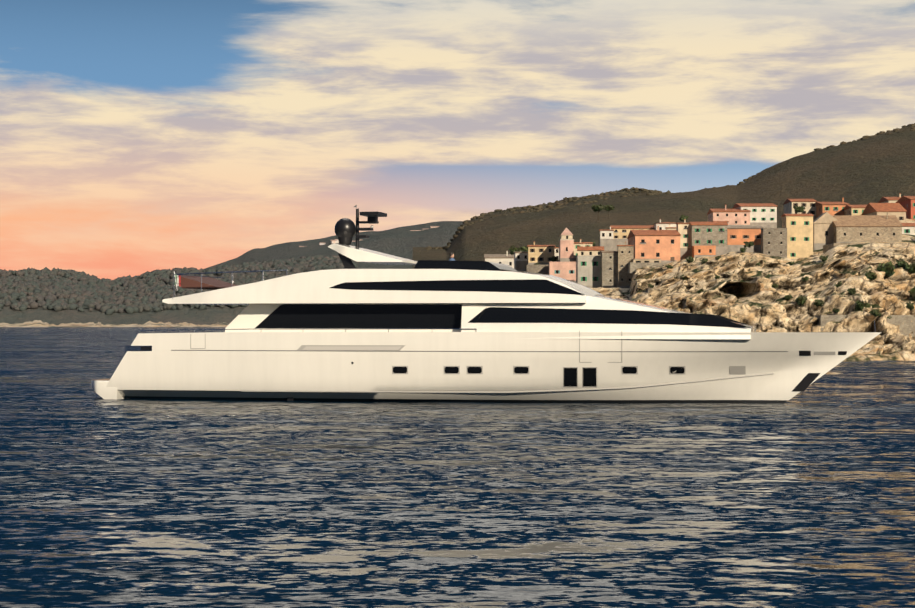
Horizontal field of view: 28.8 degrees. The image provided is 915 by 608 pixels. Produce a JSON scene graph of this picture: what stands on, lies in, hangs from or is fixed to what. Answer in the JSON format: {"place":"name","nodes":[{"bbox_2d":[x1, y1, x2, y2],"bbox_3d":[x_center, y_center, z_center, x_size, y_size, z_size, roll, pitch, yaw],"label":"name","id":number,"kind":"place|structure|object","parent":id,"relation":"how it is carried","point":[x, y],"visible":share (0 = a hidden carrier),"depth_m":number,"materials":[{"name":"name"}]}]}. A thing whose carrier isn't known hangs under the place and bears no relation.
{"place":"outdoors","nodes":[
{"label":"outdoors","id":0,"kind":"place"},
{"bbox_2d":[0,262,358,324],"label":"headland terrain","id":1,"kind":"structure","parent":0,"point":[208,315],"depth_m":1071.84,"materials":[{"name":"green plant"}]},
{"bbox_2d":[0,254,357,314],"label":"headland trees","id":2,"kind":"object","parent":1,"relation":"on","point":[47,288],"visible":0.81,"depth_m":1204.71,"materials":[{"name":"green plant"}]},
{"bbox_2d":[205,221,462,268],"bbox_3d":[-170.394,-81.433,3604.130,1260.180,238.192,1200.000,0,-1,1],"label":"hill terrain","id":3,"kind":"structure","parent":0,"point":[402,242],"depth_m":3786.35,"materials":[{"name":"green plant"}]},
{"bbox_2d":[299,226,438,246],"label":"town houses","id":4,"kind":"structure","parent":3,"relation":"on","point":[335,241],"depth_m":3898.64,"materials":[{"name":"grey"}]},
{"bbox_2d":[0,327,914,607],"bbox_3d":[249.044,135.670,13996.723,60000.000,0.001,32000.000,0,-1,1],"label":"sea water","id":5,"kind":"structure","parent":0,"point":[806,499],"depth_m":37.06,"materials":[{"name":"blue liquid"}]},
{"bbox_2d":[0,320,228,326],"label":"headland shore rocks","id":6,"kind":"object","parent":5,"relation":"on","point":[37,323],"visible":0.46,"depth_m":1041.87,"materials":[{"name":"beige stone"}]},
{"bbox_2d":[91,205,881,402],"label":"motor yacht","id":7,"kind":"object","parent":5,"relation":"on","point":[451,330],"visible":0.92,"depth_m":79.63,"materials":[{"name":"white"}]},
{"bbox_2d":[0,0,914,279],"label":"sky","id":8,"kind":"structure","parent":0,"point":[137,137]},
{"bbox_2d":[412,125,914,268],"bbox_3d":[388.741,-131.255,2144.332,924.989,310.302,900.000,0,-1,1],"label":"mountain terrain","id":9,"kind":"structure","parent":0,"point":[876,168],"depth_m":2093.03,"materials":[{"name":"green plant"}]},
{"bbox_2d":[425,123,914,249],"bbox_3d":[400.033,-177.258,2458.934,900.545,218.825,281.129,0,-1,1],"label":"mountain trees","id":10,"kind":"object","parent":9,"relation":"on","point":[538,208],"visible":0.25,"depth_m":2449.81,"materials":[{"name":"green plant"}]},
{"bbox_2d":[591,219,914,360],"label":"cliff terrain","id":11,"kind":"structure","parent":0,"point":[741,289],"depth_m":183.54,"materials":[{"name":"beige stone"}]},
{"bbox_2d":[484,193,914,336],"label":"buildings","id":12,"kind":"structure","parent":11,"relation":"on","point":[618,256],"depth_m":221.44,"materials":[{"name":"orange paint"}]},
{"bbox_2d":[509,204,914,318],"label":"shrubs","id":13,"kind":"object","parent":11,"relation":"on","point":[888,268],"visible":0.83,"depth_m":183.76,"materials":[{"name":"green plant"}]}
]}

